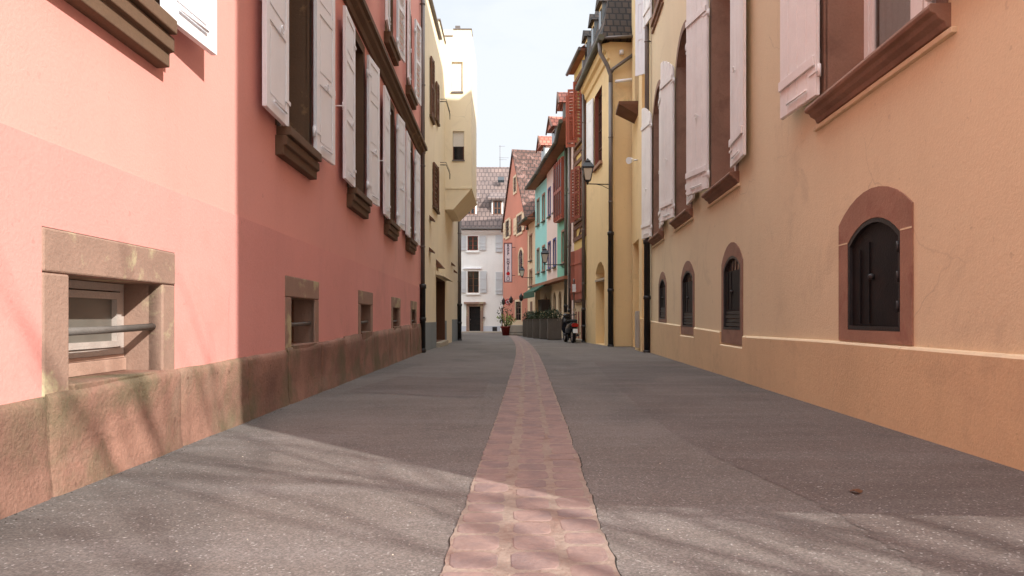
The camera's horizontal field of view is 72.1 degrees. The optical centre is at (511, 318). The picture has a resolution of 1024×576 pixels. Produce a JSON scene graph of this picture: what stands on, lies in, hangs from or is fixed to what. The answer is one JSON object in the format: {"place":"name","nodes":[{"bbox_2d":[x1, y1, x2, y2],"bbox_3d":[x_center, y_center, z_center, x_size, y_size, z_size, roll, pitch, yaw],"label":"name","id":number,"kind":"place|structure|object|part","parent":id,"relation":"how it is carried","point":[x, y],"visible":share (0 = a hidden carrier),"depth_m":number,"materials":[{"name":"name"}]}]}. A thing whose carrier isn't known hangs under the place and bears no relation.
{"place":"outdoors","nodes":[
{"label":"outdoors","id":0,"kind":"place"},
{"bbox_2d":[0,333,924,575],"bbox_3d":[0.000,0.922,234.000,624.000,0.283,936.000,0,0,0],"label":"ground","id":1,"kind":"structure","parent":0,"point":[209,505],"depth_m":3.03,"materials":[{"name":"grey asphalt"}]},
{"bbox_2d":[0,0,427,519],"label":"house","id":2,"kind":"structure","parent":1,"relation":"on","point":[212,217],"depth_m":4.52,"materials":[{"name":"pink paint"}]},
{"bbox_2d":[42,227,174,397],"bbox_3d":[-2.174,0.008,3.681,0.308,0.815,1.249,0,0,0],"label":"cellar window","id":3,"kind":"structure","parent":2,"relation":"in","point":[83,331],"depth_m":3.69,"materials":[{"name":"stone"}]},
{"bbox_2d":[64,0,176,67],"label":"window","id":4,"kind":"structure","parent":2,"relation":"in","point":[143,26],"depth_m":3.74,"materials":[{"name":"brown stone"}]},
{"bbox_2d":[275,0,321,179],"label":"window","id":5,"kind":"structure","parent":2,"relation":"in","point":[290,146],"depth_m":6.99,"materials":[{"name":"brown stone"}]},
{"bbox_2d":[285,275,318,349],"bbox_3d":[-2.237,-0.015,7.133,0.308,0.769,1.210,0,0,0],"label":"cellar window","id":6,"kind":"structure","parent":2,"relation":"in","point":[295,287],"depth_m":7.16,"materials":[{"name":"stone"}]},
{"bbox_2d":[347,28,371,218],"bbox_3d":[-2.262,-2.726,9.790,0.463,2.535,1.157,0,0,0],"label":"window","id":7,"kind":"structure","parent":2,"relation":"in","point":[358,202],"depth_m":10.19,"materials":[{"name":"brown stone"}]},
{"bbox_2d":[358,290,372,338],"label":"cellar window","id":8,"kind":"structure","parent":2,"relation":"in","point":[366,298],"depth_m":10.56,"materials":[{"name":"stone"}]},
{"bbox_2d":[384,99,400,240],"bbox_3d":[-2.315,-2.726,12.754,0.463,2.535,1.157,0,0,0],"label":"window","id":9,"kind":"structure","parent":2,"relation":"in","point":[391,229],"depth_m":13.18,"materials":[{"name":"brown wood"}]},
{"bbox_2d":[384,31,400,65],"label":"window","id":10,"kind":"structure","parent":2,"relation":"in","point":[389,41],"depth_m":12.55,"materials":[{"name":"brown wood"}]},
{"bbox_2d":[391,297,400,329],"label":"cellar window","id":11,"kind":"structure","parent":2,"relation":"in","point":[395,302],"depth_m":13.42,"materials":[{"name":"stone"}]},
{"bbox_2d":[406,141,417,254],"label":"window","id":12,"kind":"structure","parent":2,"relation":"in","point":[411,245],"depth_m":16.03,"materials":[{"name":"brown wood"}]},
{"bbox_2d":[406,85,417,109],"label":"window","id":13,"kind":"structure","parent":2,"relation":"in","point":[410,93],"depth_m":15.36,"materials":[{"name":"brown wood"}]},
{"bbox_2d":[411,301,416,327],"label":"cellar window","id":14,"kind":"structure","parent":2,"relation":"in","point":[413,304],"depth_m":16.43,"materials":[{"name":"stone"}]},
{"bbox_2d":[345,376,488,397],"bbox_3d":[-1.063,0.807,8.525,1.549,0.016,2.941,0,0,0],"label":"asphalt patch","id":15,"kind":"object","parent":1,"relation":"on","point":[445,386],"visible":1,"depth_m":8.20,"materials":[{"name":"grey asphalt"}]},
{"bbox_2d":[425,0,476,350],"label":"house","id":16,"kind":"structure","parent":1,"relation":"on","point":[450,133],"depth_m":24.18,"materials":[{"name":"yellow paint"}]},
{"bbox_2d":[429,114,435,124],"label":"window","id":17,"kind":"structure","parent":16,"relation":"in","point":[430,115],"depth_m":19.94,"materials":[{"name":"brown wood"}]},
{"bbox_2d":[432,168,439,214],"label":"window","id":18,"kind":"structure","parent":16,"relation":"in","point":[434,207],"depth_m":21.48,"materials":[{"name":"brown wood"}]},
{"bbox_2d":[435,117,439,126],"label":"window","id":19,"kind":"structure","parent":16,"relation":"in","point":[436,118],"depth_m":21.29,"materials":[{"name":"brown wood"}]},
{"bbox_2d":[461,167,508,332],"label":"house","id":20,"kind":"structure","parent":1,"relation":"on","point":[481,264],"depth_m":53.04,"materials":[{"name":"paint"}]},
{"bbox_2d":[466,235,478,251],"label":"window","id":21,"kind":"structure","parent":20,"relation":"in","point":[472,241],"depth_m":53.12,"materials":[{"name":"red paint"}]},
{"bbox_2d":[466,270,479,294],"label":"window","id":22,"kind":"structure","parent":20,"relation":"in","point":[472,276],"depth_m":53.14,"materials":[{"name":"white wood"}]},
{"bbox_2d":[469,306,479,330],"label":"door","id":23,"kind":"structure","parent":20,"relation":"in","point":[474,311],"depth_m":53.20,"materials":[{"name":"wood"}]},
{"bbox_2d":[496,313,516,335],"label":"potted plant","id":24,"kind":"object","parent":1,"relation":"on","point":[505,329],"visible":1,"depth_m":40.38,"materials":[{"name":"green plant"}]},
{"bbox_2d":[497,301,512,325],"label":"shrub","id":25,"kind":"object","parent":24,"relation":"in","point":[507,312],"visible":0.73,"depth_m":48.22,"materials":[{"name":"green plant"}]},
{"bbox_2d":[516,325,522,335],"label":"stone trough","id":26,"kind":"object","parent":1,"relation":"on","point":[519,330],"visible":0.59,"depth_m":40.15,"materials":[{"name":"stone"}]},
{"bbox_2d":[501,149,540,325],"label":"house","id":27,"kind":"structure","parent":1,"relation":"on","point":[519,205],"depth_m":46.96,"materials":[{"name":"paint"}]},
{"bbox_2d":[505,217,509,239],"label":"window","id":28,"kind":"structure","parent":27,"relation":"in","point":[507,236],"depth_m":49.71,"materials":[{"name":"beige glass"}]},
{"bbox_2d":[504,243,514,281],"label":"hotel sign","id":29,"kind":"object","parent":27,"relation":"attached to","point":[508,247],"visible":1,"depth_m":47.19,"materials":[{"name":"white paint"}]},
{"bbox_2d":[513,175,516,194],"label":"window","id":30,"kind":"structure","parent":27,"relation":"in","point":[515,177],"depth_m":47.27,"materials":[{"name":"beige glass"}]},
{"bbox_2d":[515,299,521,321],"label":"window","id":31,"kind":"structure","parent":27,"relation":"in","point":[518,304],"depth_m":46.14,"materials":[{"name":"beige glass"}]},
{"bbox_2d":[516,211,522,236],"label":"window","id":32,"kind":"structure","parent":27,"relation":"in","point":[519,231],"depth_m":46.03,"materials":[{"name":"beige glass"}]},
{"bbox_2d":[518,247,523,275],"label":"window","id":33,"kind":"structure","parent":27,"relation":"in","point":[520,254],"depth_m":45.47,"materials":[{"name":"beige glass"}]},
{"bbox_2d":[522,308,529,336],"bbox_3d":[0.879,0.204,36.844,0.715,1.472,1.179,0,0,0],"label":"planter box","id":34,"kind":"object","parent":1,"relation":"on","point":[525,327],"visible":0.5,"depth_m":36.35,"materials":[{"name":"wood"}]},
{"bbox_2d":[517,211,539,316],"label":"house","id":35,"kind":"structure","parent":1,"relation":"on","point":[529,220],"depth_m":41.88,"materials":[{"name":"paint"}]},
{"bbox_2d":[519,266,532,277],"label":"wall lantern","id":36,"kind":"object","parent":35,"relation":"attached to","point":[521,269],"depth_m":41.64,"materials":[{"name":"black paint"}]},
{"bbox_2d":[528,269,531,287],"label":"window","id":37,"kind":"structure","parent":35,"relation":"in","point":[529,286],"depth_m":42.76,"materials":[{"name":"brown wood"}]},
{"bbox_2d":[528,233,531,261],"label":"window","id":38,"kind":"structure","parent":35,"relation":"in","point":[530,260],"depth_m":42.76,"materials":[{"name":"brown wood"}]},
{"bbox_2d":[440,335,621,575],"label":"gutter paving","id":39,"kind":"structure","parent":1,"relation":"on","point":[519,560],"depth_m":3.00,"materials":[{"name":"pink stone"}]},
{"bbox_2d":[509,325,515,334],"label":"stone trough","id":40,"kind":"object","parent":39,"relation":"on","point":[512,330],"visible":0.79,"depth_m":40.26,"materials":[{"name":"stone"}]},
{"bbox_2d":[527,309,537,336],"bbox_3d":[1.062,0.201,34.963,0.668,1.456,1.145,0,0,0],"label":"planter box","id":41,"kind":"object","parent":1,"relation":"on","point":[529,327],"visible":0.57,"depth_m":34.48,"materials":[{"name":"wood"}]},
{"bbox_2d":[523,173,551,318],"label":"house","id":42,"kind":"structure","parent":1,"relation":"on","point":[537,183],"depth_m":38.96,"materials":[{"name":"teal paint"}]},
{"bbox_2d":[535,247,539,274],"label":"window","id":43,"kind":"structure","parent":42,"relation":"in","point":[538,272],"depth_m":39.52,"materials":[{"name":"grey paint"}]},
{"bbox_2d":[535,197,539,226],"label":"window","id":44,"kind":"structure","parent":42,"relation":"in","point":[538,224],"depth_m":39.52,"materials":[{"name":"grey paint"}]},
{"bbox_2d":[540,244,544,272],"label":"window","id":45,"kind":"structure","parent":42,"relation":"in","point":[542,271],"depth_m":38.32,"materials":[{"name":"red paint"}]},
{"bbox_2d":[540,192,544,222],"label":"window","id":46,"kind":"structure","parent":42,"relation":"in","point":[543,220],"depth_m":38.20,"materials":[{"name":"red paint"}]},
{"bbox_2d":[532,310,545,337],"bbox_3d":[1.286,0.200,33.417,0.729,1.440,1.168,0,0,0],"label":"planter box","id":47,"kind":"object","parent":1,"relation":"on","point":[535,327],"visible":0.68,"depth_m":32.94,"materials":[{"name":"wood"}]},
{"bbox_2d":[539,308,552,338],"bbox_3d":[1.572,0.212,31.924,0.687,1.401,1.198,0,0,0],"label":"planter box","id":48,"kind":"object","parent":1,"relation":"on","point":[543,327],"visible":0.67,"depth_m":31.43,"materials":[{"name":"wood"}]},
{"bbox_2d":[535,136,562,337],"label":"house","id":49,"kind":"structure","parent":1,"relation":"on","point":[543,146],"depth_m":36.00,"materials":[{"name":"blue paint"}]},
{"bbox_2d":[546,241,550,270],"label":"window","id":50,"kind":"structure","parent":49,"relation":"in","point":[549,268],"depth_m":36.39,"materials":[{"name":"blue paint"}]},
{"bbox_2d":[546,186,550,218],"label":"window","id":51,"kind":"structure","parent":49,"relation":"in","point":[549,215],"depth_m":36.39,"materials":[{"name":"blue paint"}]},
{"bbox_2d":[551,237,555,268],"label":"window","id":52,"kind":"structure","parent":49,"relation":"in","point":[554,266],"depth_m":34.92,"materials":[{"name":"blue paint"}]},
{"bbox_2d":[547,307,562,339],"bbox_3d":[1.865,0.183,30.598,0.696,1.445,1.149,0,0,0],"label":"planter box","id":53,"kind":"object","parent":1,"relation":"on","point":[554,330],"visible":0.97,"depth_m":30.11,"materials":[{"name":"grey wood"}]},
{"bbox_2d":[544,116,567,313],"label":"house","id":54,"kind":"structure","parent":1,"relation":"on","point":[559,152],"depth_m":32.88,"materials":[{"name":"red paint"}]},
{"bbox_2d":[541,247,563,266],"bbox_3d":[1.920,-2.765,32.370,1.206,1.009,0.382,0,0,0],"label":"wall lantern","id":55,"kind":"object","parent":54,"relation":"attached to","point":[544,254],"depth_m":32.25,"materials":[{"name":"black paint"}]},
{"bbox_2d":[559,229,563,265],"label":"window","id":56,"kind":"structure","parent":54,"relation":"in","point":[563,229],"depth_m":33.19,"materials":[{"name":"red paint"}]},
{"bbox_2d":[554,92,573,339],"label":"house","id":57,"kind":"structure","parent":1,"relation":"on","point":[560,136],"depth_m":30.23,"materials":[{"name":"red paint"}]},
{"bbox_2d":[559,309,580,342],"bbox_3d":[2.224,0.269,26.478,0.686,1.280,1.907,0,0,-18],"label":"motor scooter","id":58,"kind":"object","parent":1,"relation":"on","point":[569,326],"visible":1,"depth_m":26.14,"materials":[{"name":"metal"}]},
{"bbox_2d":[572,279,575,318],"bbox_3d":[2.446,-0.327,27.767,0.140,2.480,0.076,0,0,0],"label":"post","id":59,"kind":"object","parent":1,"relation":"on","point":[573,287],"visible":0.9,"depth_m":27.75,"materials":[{"name":"metal"}]},
{"bbox_2d":[565,44,586,342],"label":"house","id":60,"kind":"structure","parent":1,"relation":"on","point":[576,134],"depth_m":27.49,"materials":[{"name":"wood"}]},
{"bbox_2d":[574,170,581,224],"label":"window","id":61,"kind":"structure","parent":60,"relation":"in","point":[579,220],"depth_m":28.31,"materials":[{"name":"brown wood"}]},
{"bbox_2d":[574,94,581,149],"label":"window","id":62,"kind":"structure","parent":60,"relation":"in","point":[579,142],"depth_m":28.14,"materials":[{"name":"brown wood"}]},
{"bbox_2d":[575,0,632,346],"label":"house","id":63,"kind":"structure","parent":1,"relation":"on","point":[604,84],"depth_m":22.27,"materials":[{"name":"yellow paint"}]},
{"bbox_2d":[581,158,608,188],"bbox_3d":[2.651,-4.510,22.074,0.944,1.009,0.382,0,0,0],"label":"wall lantern","id":64,"kind":"object","parent":63,"relation":"attached to","point":[587,168],"depth_m":21.96,"materials":[{"name":"black paint"}]},
{"bbox_2d":[593,92,601,172],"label":"window","id":65,"kind":"structure","parent":63,"relation":"in","point":[599,163],"depth_m":24.57,"materials":[{"name":"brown wood"}]},
{"bbox_2d":[616,0,649,351],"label":"house","id":66,"kind":"structure","parent":1,"relation":"on","point":[630,111],"depth_m":20.45,"materials":[{"name":"yellow paint"}]},
{"bbox_2d":[626,157,637,163],"bbox_3d":[3.510,-4.600,20.599,0.326,0.198,0.202,0,0,-36],"label":"floodlight","id":67,"kind":"object","parent":66,"relation":"attached to","point":[629,160],"visible":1,"depth_m":20.53,"materials":[{"name":"white paint"}]},
{"bbox_2d":[635,311,639,347],"bbox_3d":[3.321,0.289,18.672,0.098,0.967,0.281,0,0,3],"label":"meter cabinet","id":68,"kind":"object","parent":66,"relation":"attached to","point":[637,329],"visible":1,"depth_m":18.53,"materials":[{"name":"grey metal"}]},
{"bbox_3d":[3.276,0.285,18.675,0.007,0.850,0.234,0,0,3],"label":"cabinet door","id":69,"kind":"part","parent":68,"relation":"part of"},
{"bbox_2d":[594,362,1023,575],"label":"asphalt patch","id":70,"kind":"object","parent":1,"relation":"on","point":[929,508],"visible":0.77,"depth_m":3.72,"materials":[{"name":"grey asphalt"}]},
{"bbox_2d":[850,489,862,492],"bbox_3d":[1.537,0.768,3.135,0.052,0.014,0.055,0,0,0],"label":"fallen leaf","id":71,"kind":"object","parent":70,"relation":"on","point":[858,490],"visible":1,"depth_m":3.13,"materials":[{"name":"brown plant"}]},
{"bbox_2d":[641,0,1023,470],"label":"house","id":72,"kind":"structure","parent":1,"relation":"on","point":[832,205],"depth_m":5.95,"materials":[{"name":"paint"}]},
{"bbox_2d":[648,80,663,247],"bbox_3d":[3.483,-3.648,16.533,0.370,3.826,1.843,0,0,3],"label":"window","id":73,"kind":"structure","parent":72,"relation":"in","point":[657,238],"depth_m":16.97,"materials":[{"name":"red stone"}]},
{"bbox_2d":[650,0,663,33],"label":"window","id":74,"kind":"structure","parent":72,"relation":"in","point":[659,4],"depth_m":16.48,"materials":[{"name":"beige paint"}]},
{"bbox_2d":[658,272,666,322],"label":"cellar window","id":75,"kind":"structure","parent":72,"relation":"in","point":[662,286],"depth_m":15.94,"materials":[{"name":"red stone"}]},
{"bbox_2d":[669,20,693,231],"bbox_3d":[3.287,-3.648,13.277,0.370,3.826,1.882,0,0,3],"label":"window","id":76,"kind":"structure","parent":72,"relation":"in","point":[683,218],"depth_m":13.90,"materials":[{"name":"red stone"}]},
{"bbox_2d":[681,261,694,334],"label":"cellar window","id":77,"kind":"structure","parent":72,"relation":"in","point":[687,288],"depth_m":12.88,"materials":[{"name":"red stone"}]},
{"bbox_2d":[701,0,740,207],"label":"window","id":78,"kind":"structure","parent":72,"relation":"in","point":[727,184],"depth_m":10.47,"materials":[{"name":"red stone"}]},
{"bbox_2d":[721,242,742,344],"bbox_3d":[3.047,-0.347,9.663,0.104,1.396,1.141,0,0,3],"label":"cellar window","id":79,"kind":"structure","parent":72,"relation":"in","point":[732,281],"depth_m":9.70,"materials":[{"name":"red stone"}]},
{"bbox_2d":[838,186,913,345],"bbox_3d":[2.779,-0.407,5.397,0.081,1.183,1.235,0,0,3],"label":"cellar window","id":80,"kind":"structure","parent":72,"relation":"in","point":[876,255],"depth_m":5.32,"materials":[{"name":"red stone"}]},
{"bbox_2d":[804,0,956,131],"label":"window","id":81,"kind":"structure","parent":72,"relation":"in","point":[909,30],"depth_m":5.45,"materials":[{"name":"red stone"}]},
{"bbox_2d":[433,0,595,166],"label":"sky","id":82,"kind":"structure","parent":0,"point":[524,50],"materials":[{"name":"white"}]}
]}

